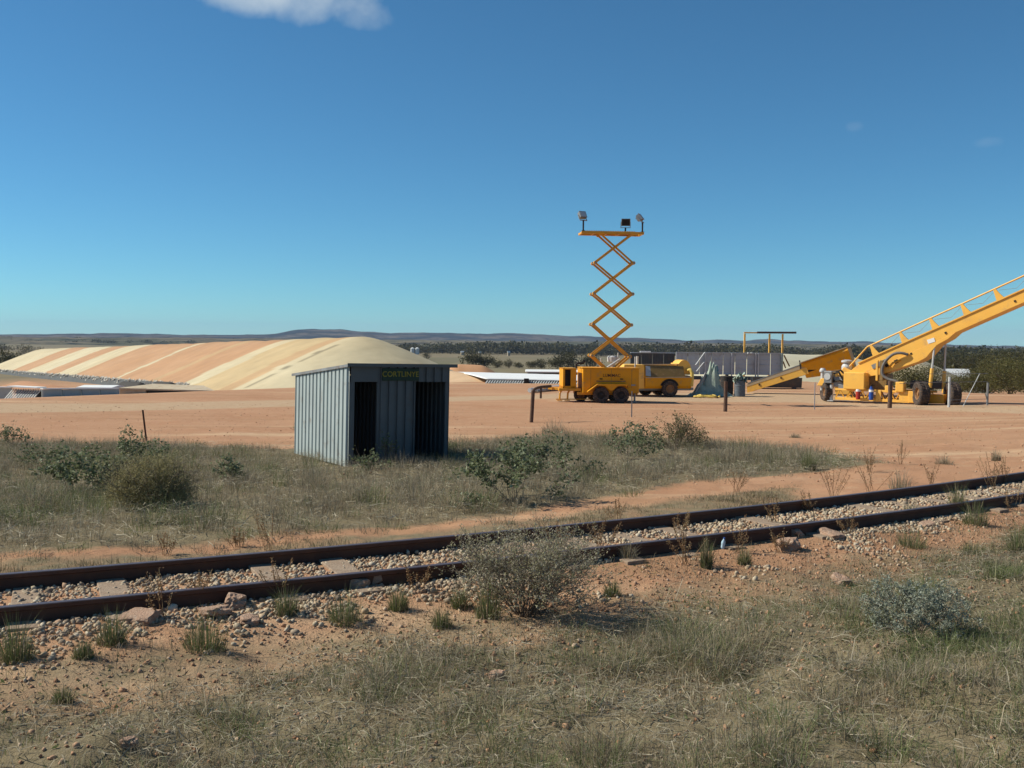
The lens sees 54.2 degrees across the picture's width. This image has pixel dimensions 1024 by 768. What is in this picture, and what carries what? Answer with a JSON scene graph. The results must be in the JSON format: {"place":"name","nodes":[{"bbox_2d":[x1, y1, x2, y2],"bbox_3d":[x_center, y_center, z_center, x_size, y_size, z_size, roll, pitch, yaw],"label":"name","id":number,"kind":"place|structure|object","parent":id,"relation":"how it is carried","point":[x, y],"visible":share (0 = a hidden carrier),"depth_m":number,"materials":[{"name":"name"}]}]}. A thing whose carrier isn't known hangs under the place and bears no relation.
{"place":"outdoors","nodes":[
{"label":"outdoors","id":0,"kind":"place"},
{"bbox_2d":[0,423,895,559],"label":"dry grass bank","id":1,"kind":"structure","parent":0,"point":[311,480],"depth_m":16.72,"materials":[{"name":"plant"}]},
{"bbox_2d":[0,336,1021,349],"bbox_3d":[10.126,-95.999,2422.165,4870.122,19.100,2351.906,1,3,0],"label":"paddock rise","id":2,"kind":"structure","parent":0,"point":[48,340],"depth_m":2188.04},
{"bbox_2d":[0,336,196,350],"bbox_3d":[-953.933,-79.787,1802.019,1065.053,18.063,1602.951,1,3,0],"label":"woodland edge","id":3,"kind":"object","parent":2,"relation":"on","point":[98,340],"visible":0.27,"depth_m":1912.01,"materials":[{"name":"green plant"}]},
{"bbox_2d":[0,344,1023,767],"bbox_3d":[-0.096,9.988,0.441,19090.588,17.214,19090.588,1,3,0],"label":"ground","id":4,"kind":"structure","parent":0,"point":[970,438],"depth_m":9.63,"materials":[{"name":"soil"}]},
{"bbox_2d":[0,420,32,447],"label":"leafy weed","id":5,"kind":"object","parent":4,"relation":"on","point":[6,433],"visible":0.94,"depth_m":26.35,"materials":[{"name":"green plant"}]},
{"bbox_2d":[4,385,46,398],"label":"propped bunker wall","id":6,"kind":"structure","parent":4,"relation":"on","point":[25,393],"depth_m":61.06,"materials":[{"name":"metal"}]},
{"bbox_2d":[0,609,54,664],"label":"grass tuft","id":7,"kind":"object","parent":4,"relation":"on","point":[22,649],"visible":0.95,"depth_m":6.68,"materials":[{"name":"plant"}]},
{"bbox_2d":[0,488,55,523],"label":"pale weed","id":8,"kind":"object","parent":4,"relation":"on","point":[9,515],"visible":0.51,"depth_m":12.82,"materials":[{"name":"green plant"}]},
{"bbox_2d":[0,381,68,395],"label":"red soil bank","id":9,"kind":"structure","parent":4,"relation":"on","point":[24,383],"depth_m":95.21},
{"bbox_2d":[8,439,76,465],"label":"leafy weed","id":10,"kind":"object","parent":4,"relation":"on","point":[50,452],"visible":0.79,"depth_m":21.70,"materials":[{"name":"green plant"}]},
{"bbox_2d":[46,681,80,704],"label":"grass tuft","id":11,"kind":"object","parent":4,"relation":"on","point":[57,695],"visible":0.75,"depth_m":6.04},
{"bbox_2d":[27,445,125,492],"bbox_3d":[-6.758,1.389,15.928,1.738,0.875,1.300,3,3,42],"label":"leafy weed","id":12,"kind":"object","parent":4,"relation":"on","point":[66,470],"visible":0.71,"depth_m":15.69,"materials":[{"name":"green plant"}]},
{"bbox_2d":[40,388,118,396],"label":"steel wall","id":13,"kind":"structure","parent":4,"relation":"on","point":[51,392],"depth_m":62.04,"materials":[{"name":"metal"}]},
{"bbox_2d":[66,632,104,659],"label":"grass tuft","id":14,"kind":"object","parent":4,"relation":"on","point":[83,651],"visible":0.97,"depth_m":6.69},
{"bbox_2d":[0,369,189,384],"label":"pile foot wall","id":15,"kind":"structure","parent":4,"relation":"on","point":[93,379],"depth_m":146.37,"materials":[{"name":"metal"}]},
{"bbox_2d":[85,449,144,491],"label":"leafy weed","id":16,"kind":"object","parent":4,"relation":"on","point":[109,458],"visible":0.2,"depth_m":16.27,"materials":[{"name":"green plant"}]},
{"bbox_2d":[85,603,149,647],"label":"grass tuft","id":17,"kind":"object","parent":4,"relation":"on","point":[116,635],"visible":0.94,"depth_m":7.00,"materials":[{"name":"plant"}]},
{"bbox_2d":[78,424,170,470],"bbox_3d":[-7.925,1.310,20.477,1.679,1.070,1.861,1,3,0],"label":"leafy weed","id":18,"kind":"object","parent":4,"relation":"on","point":[121,445],"visible":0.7,"depth_m":20.19,"materials":[{"name":"green plant"}]},
{"bbox_2d":[119,736,138,748],"bbox_3d":[-2.020,1.895,5.272,0.093,0.056,0.070,-3,-2,-14],"label":"rock","id":19,"kind":"object","parent":4,"relation":"on","point":[132,740],"visible":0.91,"depth_m":5.25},
{"bbox_2d":[117,607,162,625],"bbox_3d":[-2.810,1.760,7.553,0.269,0.077,0.203,-2,15,15],"label":"rock","id":20,"kind":"object","parent":4,"relation":"on","point":[147,615],"visible":0.88,"depth_m":7.50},
{"bbox_2d":[80,442,209,511],"bbox_3d":[-5.213,1.260,14.217,1.747,1.011,1.613,1,3,0],"label":"olive bush","id":21,"kind":"object","parent":4,"relation":"on","point":[158,476],"visible":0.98,"depth_m":14.04,"materials":[{"name":"green plant"}]},
{"bbox_2d":[119,384,214,393],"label":"beige block bin","id":22,"kind":"object","parent":4,"relation":"on","point":[155,388],"visible":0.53,"depth_m":65.75,"materials":[{"name":"concrete"}]},
{"bbox_2d":[166,601,253,654],"bbox_3d":[-2.160,1.693,7.073,0.756,0.390,1.021,1,3,0],"label":"grass tuft","id":23,"kind":"object","parent":4,"relation":"on","point":[203,642],"visible":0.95,"depth_m":7.03,"materials":[{"name":"plant"}]},
{"bbox_2d":[197,604,232,616],"bbox_3d":[-2.303,1.761,7.739,0.203,0.077,0.268,-1,-7,-41],"label":"rock","id":24,"kind":"object","parent":4,"relation":"on","point":[222,610],"visible":0.86,"depth_m":7.66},
{"bbox_2d":[0,337,452,389],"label":"grain stockpile","id":25,"kind":"object","parent":4,"relation":"on","point":[241,365],"visible":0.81,"depth_m":113.22,"materials":[{"name":"food"}]},
{"bbox_2d":[209,452,245,480],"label":"leafy weed","id":26,"kind":"object","parent":4,"relation":"on","point":[235,469],"visible":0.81,"depth_m":17.99,"materials":[{"name":"green plant"}]},
{"bbox_2d":[224,592,246,609],"bbox_3d":[-2.203,1.728,7.957,0.156,0.125,0.206,17,-11,-14],"label":"rock","id":27,"kind":"object","parent":4,"relation":"on","point":[235,600],"visible":0.91,"depth_m":7.88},
{"bbox_2d":[240,613,258,625],"bbox_3d":[-1.998,1.794,7.616,0.140,0.053,0.186,7,0,-16],"label":"rock","id":28,"kind":"object","parent":4,"relation":"on","point":[248,618],"visible":0.99,"depth_m":7.55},
{"bbox_2d":[258,557,292,594],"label":"dock stalk","id":29,"kind":"object","parent":4,"relation":"on","point":[275,579],"visible":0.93,"depth_m":8.22,"materials":[{"name":"brown plant"}]},
{"bbox_2d":[257,579,310,616],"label":"grass tuft","id":30,"kind":"object","parent":4,"relation":"on","point":[284,608],"visible":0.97,"depth_m":7.78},
{"bbox_2d":[306,585,392,627],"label":"grass tuft","id":31,"kind":"object","parent":4,"relation":"on","point":[344,616],"visible":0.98,"depth_m":7.69,"materials":[{"name":"plant"}]},
{"bbox_2d":[346,445,391,473],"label":"leafy weed","id":32,"kind":"object","parent":4,"relation":"on","point":[367,461],"visible":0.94,"depth_m":19.18,"materials":[{"name":"green plant"}]},
{"bbox_2d":[292,363,457,465],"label":"shelter shed","id":33,"kind":"structure","parent":4,"relation":"on","point":[341,411],"depth_m":22.34,"materials":[{"name":"metal"}]},
{"bbox_2d":[376,431,399,464],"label":"leafy weed","id":34,"kind":"object","parent":4,"relation":"on","point":[385,444],"visible":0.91,"depth_m":21.47,"materials":[{"name":"green plant"}]},
{"bbox_2d":[382,582,413,611],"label":"grass tuft","id":35,"kind":"object","parent":4,"relation":"on","point":[395,604],"visible":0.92,"depth_m":8.02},
{"bbox_2d":[0,483,803,572],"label":"dry grass verge","id":36,"kind":"structure","parent":4,"relation":"on","point":[732,498],"depth_m":12.45,"materials":[{"name":"plant"}]},
{"bbox_2d":[421,603,461,629],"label":"grass tuft","id":37,"kind":"object","parent":4,"relation":"on","point":[439,621],"visible":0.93,"depth_m":7.63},
{"bbox_2d":[0,431,896,552],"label":"fallen straw","id":38,"kind":"object","parent":4,"relation":"on","point":[445,493],"visible":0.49,"depth_m":16.33,"materials":[{"name":"beige plant"}]},
{"bbox_2d":[446,581,474,609],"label":"grass tuft","id":39,"kind":"object","parent":4,"relation":"on","point":[455,605],"visible":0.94,"depth_m":8.14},
{"bbox_2d":[449,371,489,382],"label":"sand bank","id":40,"kind":"structure","parent":4,"relation":"on","point":[455,376],"depth_m":72.78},
{"bbox_2d":[450,364,495,372],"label":"soil bank","id":41,"kind":"structure","parent":4,"relation":"on","point":[469,368],"depth_m":148.65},
{"bbox_2d":[458,349,488,366],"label":"gum tree","id":42,"kind":"object","parent":4,"relation":"on","point":[469,358],"visible":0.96,"depth_m":399.06,"materials":[{"name":"green plant"}]},
{"bbox_2d":[464,573,509,619],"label":"grass tuft","id":43,"kind":"object","parent":4,"relation":"on","point":[489,609],"visible":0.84,"depth_m":7.88,"materials":[{"name":"plant"}]},
{"bbox_2d":[0,505,1022,767],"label":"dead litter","id":44,"kind":"object","parent":4,"relation":"on","point":[538,671],"visible":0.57,"depth_m":6.90,"materials":[{"name":"brown plant"}]},
{"bbox_2d":[0,528,1022,767],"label":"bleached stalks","id":45,"kind":"object","parent":4,"relation":"on","point":[627,670],"visible":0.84,"depth_m":6.24,"materials":[{"name":"beige plant"}]},
{"bbox_2d":[0,522,1023,767],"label":"foreground dry grass","id":46,"kind":"structure","parent":4,"relation":"on","point":[706,638],"depth_m":5.92,"materials":[{"name":"plant"}]},
{"bbox_2d":[0,479,1023,682],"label":"ballast","id":47,"kind":"structure","parent":4,"relation":"on","point":[648,532],"depth_m":8.77,"materials":[{"name":"gravel"}]},
{"bbox_2d":[6,586,42,631],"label":"sleeper","id":48,"kind":"object","parent":47,"relation":"on","point":[24,596],"visible":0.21,"depth_m":7.98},
{"bbox_2d":[96,578,128,622],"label":"sleeper","id":49,"kind":"object","parent":47,"relation":"on","point":[105,587],"visible":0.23,"depth_m":8.40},
{"bbox_2d":[140,567,175,618],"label":"dock stalk","id":50,"kind":"object","parent":47,"relation":"on","point":[160,584],"visible":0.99,"depth_m":7.59,"materials":[{"name":"brown plant"}]},
{"bbox_2d":[182,569,212,587],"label":"dock stalk","id":51,"kind":"object","parent":47,"relation":"on","point":[205,584],"visible":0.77,"depth_m":8.05,"materials":[{"name":"brown plant"}]},
{"bbox_2d":[248,563,307,602],"bbox_3d":[-2.097,1.765,8.819,0.225,0.120,1.620,0,3,-27],"label":"sleeper","id":52,"kind":"object","parent":47,"relation":"on","point":[256,568],"visible":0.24,"depth_m":8.95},
{"bbox_2d":[319,557,385,594],"bbox_3d":[-1.512,1.758,9.118,0.225,0.120,1.620,-1,3,-26],"label":"sleeper","id":53,"kind":"object","parent":47,"relation":"on","point":[335,565],"visible":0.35,"depth_m":9.19,"materials":[{"name":"concrete"}]},
{"bbox_2d":[350,578,370,589],"bbox_3d":[-1.321,1.715,8.554,0.176,0.106,0.133,5,0,30],"label":"rock","id":54,"kind":"object","parent":53,"relation":"on","point":[359,583],"visible":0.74,"depth_m":8.50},
{"bbox_2d":[554,537,645,564],"bbox_3d":[0.812,1.730,10.324,0.225,0.120,1.620,-2,3,-29],"label":"sleeper","id":55,"kind":"object","parent":47,"relation":"on","point":[628,561],"visible":0.24,"depth_m":9.71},
{"bbox_2d":[602,531,696,556],"bbox_3d":[1.369,1.730,10.669,0.225,0.120,1.620,-1,4,-31],"label":"sleeper","id":56,"kind":"object","parent":47,"relation":"on","point":[634,539],"visible":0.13,"depth_m":10.77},
{"bbox_2d":[651,525,745,549],"bbox_3d":[1.923,1.713,11.016,0.225,0.120,1.620,-1,3,-31],"label":"sleeper","id":57,"kind":"object","parent":47,"relation":"on","point":[670,530],"visible":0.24,"depth_m":11.05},
{"bbox_2d":[735,515,828,539],"bbox_3d":[3.073,1.688,11.644,0.225,0.120,1.620,-1,3,-30],"label":"sleeper","id":58,"kind":"object","parent":47,"relation":"on","point":[774,523],"visible":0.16,"depth_m":11.72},
{"bbox_2d":[842,503,948,522],"bbox_3d":[4.744,1.663,12.682,0.225,0.120,1.620,-2,4,-33],"label":"sleeper","id":59,"kind":"object","parent":47,"relation":"on","point":[867,507],"visible":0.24,"depth_m":12.81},
{"bbox_2d":[903,496,1008,512],"bbox_3d":[5.824,1.639,13.428,0.225,0.120,1.620,-1,2,-35],"label":"sleeper","id":60,"kind":"object","parent":47,"relation":"on","point":[1001,510],"visible":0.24,"depth_m":12.94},
{"bbox_2d":[0,472,1023,591],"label":"rail","id":61,"kind":"object","parent":4,"relation":"on","point":[133,571],"visible":0.69,"depth_m":9.89,"materials":[{"name":"metal"}]},
{"bbox_2d":[0,493,1023,625],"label":"rail","id":62,"kind":"object","parent":4,"relation":"on","point":[80,608],"visible":0.64,"depth_m":8.64,"materials":[{"name":"metal"}]},
{"bbox_2d":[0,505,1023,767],"bbox_3d":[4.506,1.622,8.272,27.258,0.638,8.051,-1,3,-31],"label":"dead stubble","id":63,"kind":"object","parent":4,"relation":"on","point":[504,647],"visible":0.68,"depth_m":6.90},
{"bbox_2d":[0,511,1023,767],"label":"pebbles","id":64,"kind":"object","parent":4,"relation":"on","point":[148,661],"visible":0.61,"depth_m":7.20,"materials":[{"name":"gravel"}]},
{"bbox_2d":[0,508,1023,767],"bbox_3d":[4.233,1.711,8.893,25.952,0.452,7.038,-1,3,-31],"label":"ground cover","id":65,"kind":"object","parent":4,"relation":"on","point":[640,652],"visible":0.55,"depth_m":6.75,"materials":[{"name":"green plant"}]},
{"bbox_2d":[1,400,1023,493],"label":"yard gravel","id":66,"kind":"structure","parent":4,"relation":"on","point":[622,443],"depth_m":29.92,"materials":[{"name":"gravel"}]},
{"bbox_2d":[445,436,581,507],"bbox_3d":[0.043,1.242,14.103,1.912,0.901,1.658,1,3,0],"label":"leafy weed","id":67,"kind":"object","parent":4,"relation":"on","point":[522,464],"visible":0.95,"depth_m":14.04,"materials":[{"name":"green plant"}]},
{"bbox_2d":[462,372,576,383],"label":"sheeted bunker wall","id":68,"kind":"structure","parent":4,"relation":"on","point":[496,378],"depth_m":69.99,"materials":[{"name":"metal"}]},
{"bbox_2d":[434,499,621,632],"bbox_3d":[0.123,1.416,8.012,1.526,0.964,1.644,1,3,0],"label":"dry bush","id":69,"kind":"object","parent":4,"relation":"on","point":[542,565],"visible":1,"depth_m":7.91,"materials":[{"name":"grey plant"}]},
{"bbox_2d":[530,385,551,422],"bbox_3d":[1.041,0.767,36.438,0.876,1.458,0.150,-1,3,-25],"label":"bent pipe post","id":70,"kind":"object","parent":4,"relation":"on","point":[533,399],"visible":0.91,"depth_m":36.26,"materials":[{"name":"brown metal"}]},
{"bbox_2d":[505,429,606,476],"bbox_3d":[0.667,1.244,17.930,1.617,0.866,1.504,-1,3,-27],"label":"leafy weed","id":71,"kind":"object","parent":4,"relation":"on","point":[551,452],"visible":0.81,"depth_m":17.81,"materials":[{"name":"green plant"}]},
{"bbox_2d":[555,347,583,368],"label":"gum tree","id":72,"kind":"object","parent":4,"relation":"on","point":[568,357],"visible":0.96,"depth_m":378.45,"materials":[{"name":"green plant"}]},
{"bbox_2d":[587,518,620,545],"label":"dock stalk","id":73,"kind":"object","parent":4,"relation":"on","point":[601,540],"visible":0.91,"depth_m":10.12,"materials":[{"name":"brown plant"}]},
{"bbox_2d":[600,577,628,596],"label":"grass tuft","id":74,"kind":"object","parent":4,"relation":"on","point":[613,592],"visible":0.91,"depth_m":8.62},
{"bbox_2d":[603,421,663,462],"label":"leafy weed","id":75,"kind":"object","parent":4,"relation":"on","point":[640,438],"visible":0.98,"depth_m":21.38,"materials":[{"name":"green plant"}]},
{"bbox_2d":[630,351,674,363],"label":"dark bunker wall","id":76,"kind":"structure","parent":4,"relation":"on","point":[646,357],"depth_m":80.53,"materials":[{"name":"metal"}]},
{"bbox_2d":[620,356,693,396],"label":"truck","id":77,"kind":"object","parent":4,"relation":"on","point":[669,380],"visible":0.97,"depth_m":54.74,"materials":[{"name":"yellow paint"}]},
{"bbox_2d":[642,409,710,449],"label":"upright bush","id":78,"kind":"object","parent":4,"relation":"on","point":[681,431],"visible":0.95,"depth_m":24.84,"materials":[{"name":"green plant"}]},
{"bbox_2d":[666,517,705,564],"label":"dock stalk","id":79,"kind":"object","parent":4,"relation":"on","point":[684,546],"visible":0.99,"depth_m":9.71,"materials":[{"name":"brown plant"}]},
{"bbox_2d":[695,537,717,568],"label":"grass tuft","id":80,"kind":"object","parent":4,"relation":"on","point":[706,561],"visible":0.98,"depth_m":9.60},
{"bbox_2d":[395,340,1023,391],"bbox_3d":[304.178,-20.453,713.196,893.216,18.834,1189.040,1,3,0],"label":"woodland belt","id":81,"kind":"object","parent":4,"relation":"on","point":[518,347],"visible":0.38,"depth_m":1081.10,"materials":[{"name":"green plant"}]},
{"bbox_2d":[688,361,734,396],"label":"tarp heap","id":82,"kind":"object","parent":4,"relation":"on","point":[709,383],"visible":0.81,"depth_m":55.76,"materials":[{"name":"green fabric"}]},
{"bbox_2d":[732,372,747,396],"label":"steel drum","id":83,"kind":"object","parent":4,"relation":"on","point":[739,380],"visible":1,"depth_m":55.43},
{"bbox_2d":[736,540,755,565],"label":"grass tuft","id":84,"kind":"object","parent":4,"relation":"on","point":[747,554],"visible":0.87,"depth_m":9.76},
{"bbox_2d":[743,332,795,375],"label":"gantry frame","id":85,"kind":"object","parent":4,"relation":"on","point":[770,333],"visible":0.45,"depth_m":80.73,"materials":[{"name":"yellow paint"}]},
{"bbox_2d":[688,354,861,381],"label":"flat topped stockpile","id":86,"kind":"object","parent":4,"relation":"on","point":[793,360],"visible":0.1,"depth_m":115.69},
{"bbox_2d":[751,376,801,388],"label":"hopper trough","id":87,"kind":"object","parent":4,"relation":"on","point":[794,383],"visible":0.56,"depth_m":64.30,"materials":[{"name":"metal"}]},
{"bbox_2d":[776,537,800,550],"bbox_3d":[2.882,1.681,10.440,0.227,0.137,0.172,-7,-1,0],"label":"rock","id":88,"kind":"object","parent":4,"relation":"on","point":[794,544],"visible":0.79,"depth_m":10.36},
{"bbox_2d":[747,347,855,394],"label":"feeder conveyor","id":89,"kind":"object","parent":4,"relation":"on","point":[812,367],"visible":0.73,"depth_m":57.03,"materials":[{"name":"metal"}]},
{"bbox_2d":[797,446,824,470],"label":"grass tuft","id":90,"kind":"object","parent":4,"relation":"on","point":[806,464],"visible":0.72,"depth_m":18.39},
{"bbox_2d":[817,527,844,538],"bbox_3d":[3.542,1.663,11.041,0.218,0.083,0.289,14,5,-23],"label":"rock","id":91,"kind":"object","parent":4,"relation":"on","point":[834,534],"visible":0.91,"depth_m":10.98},
{"bbox_2d":[880,467,920,488],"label":"grass tuft","id":92,"kind":"object","parent":4,"relation":"on","point":[902,485],"visible":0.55,"depth_m":15.05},
{"bbox_2d":[888,522,935,549],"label":"grass tuft","id":93,"kind":"object","parent":4,"relation":"on","point":[910,544],"visible":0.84,"depth_m":10.80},
{"bbox_2d":[891,364,941,390],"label":"scrub tree","id":94,"kind":"object","parent":4,"relation":"on","point":[908,378],"visible":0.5,"depth_m":79.50,"materials":[{"name":"green plant"}]},
{"bbox_2d":[856,572,983,642],"bbox_3d":[3.024,1.664,7.491,0.829,0.493,0.847,1,3,0],"label":"silver saltbush","id":95,"kind":"object","parent":4,"relation":"on","point":[933,604],"visible":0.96,"depth_m":7.36,"materials":[{"name":"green plant"}]},
{"bbox_2d":[817,275,1023,404],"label":"grain stacker","id":96,"kind":"object","parent":4,"relation":"on","point":[876,369],"visible":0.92,"depth_m":48.27,"materials":[{"name":"yellow paint"}]},
{"bbox_2d":[893,362,992,393],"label":"conical stockpile","id":97,"kind":"object","parent":4,"relation":"on","point":[927,363],"visible":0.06,"depth_m":103.83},
{"bbox_2d":[899,373,988,406],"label":"wire fence","id":98,"kind":"object","parent":4,"relation":"on","point":[986,393],"visible":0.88,"depth_m":45.95,"materials":[{"name":"grey metal"}]},
{"bbox_2d":[927,350,962,368],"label":"gum tree","id":99,"kind":"object","parent":4,"relation":"on","point":[940,364],"visible":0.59,"depth_m":189.12,"materials":[{"name":"green plant"}]},
{"bbox_2d":[942,478,974,511],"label":"grass tuft","id":100,"kind":"object","parent":4,"relation":"on","point":[955,497],"visible":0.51,"depth_m":12.70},
{"bbox_2d":[955,539,988,555],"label":"grass tuft","id":101,"kind":"object","parent":4,"relation":"on","point":[968,548],"visible":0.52,"depth_m":10.49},
{"bbox_2d":[951,497,995,526],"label":"grass tuft","id":102,"kind":"object","parent":4,"relation":"on","point":[974,521],"visible":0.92,"depth_m":11.92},
{"bbox_2d":[951,366,1002,393],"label":"scrub tree","id":103,"kind":"object","parent":4,"relation":"on","point":[968,379],"visible":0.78,"depth_m":77.65,"materials":[{"name":"green plant"}]},
{"bbox_2d":[965,354,1017,393],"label":"scrub tree","id":104,"kind":"object","parent":4,"relation":"on","point":[983,366],"visible":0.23,"depth_m":92.01,"materials":[{"name":"green plant"}]},
{"bbox_2d":[980,349,1023,393],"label":"scrub tree","id":105,"kind":"object","parent":4,"relation":"on","point":[1002,376],"visible":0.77,"depth_m":73.79,"materials":[{"name":"green plant"}]},
{"bbox_2d":[997,525,1023,553],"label":"grass tuft","id":106,"kind":"object","parent":4,"relation":"on","point":[1016,545],"visible":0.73,"depth_m":10.66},
{"bbox_2d":[997,360,1023,393],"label":"scrub tree","id":107,"kind":"object","parent":4,"relation":"on","point":[1021,378],"visible":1,"depth_m":70.25,"materials":[{"name":"green plant"}]},
{"bbox_2d":[0,329,1023,347],"bbox_3d":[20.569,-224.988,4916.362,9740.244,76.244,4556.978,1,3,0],"label":"hills","id":108,"kind":"structure","parent":0,"point":[316,333],"depth_m":4435.94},
{"bbox_2d":[0,0,1023,345],"label":"sky","id":109,"kind":"structure","parent":0,"point":[816,170],"materials":[{"name":"blue"}]},
{"bbox_2d":[543,211,644,402],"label":"lighting tower","id":110,"kind":"structure","parent":0,"point":[603,383],"depth_m":48.59,"materials":[{"name":"metal"}]},
{"bbox_2d":[676,352,789,379],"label":"bunker wall","id":111,"kind":"structure","parent":0,"point":[731,363],"depth_m":79.96,"materials":[{"name":"grey metal"}]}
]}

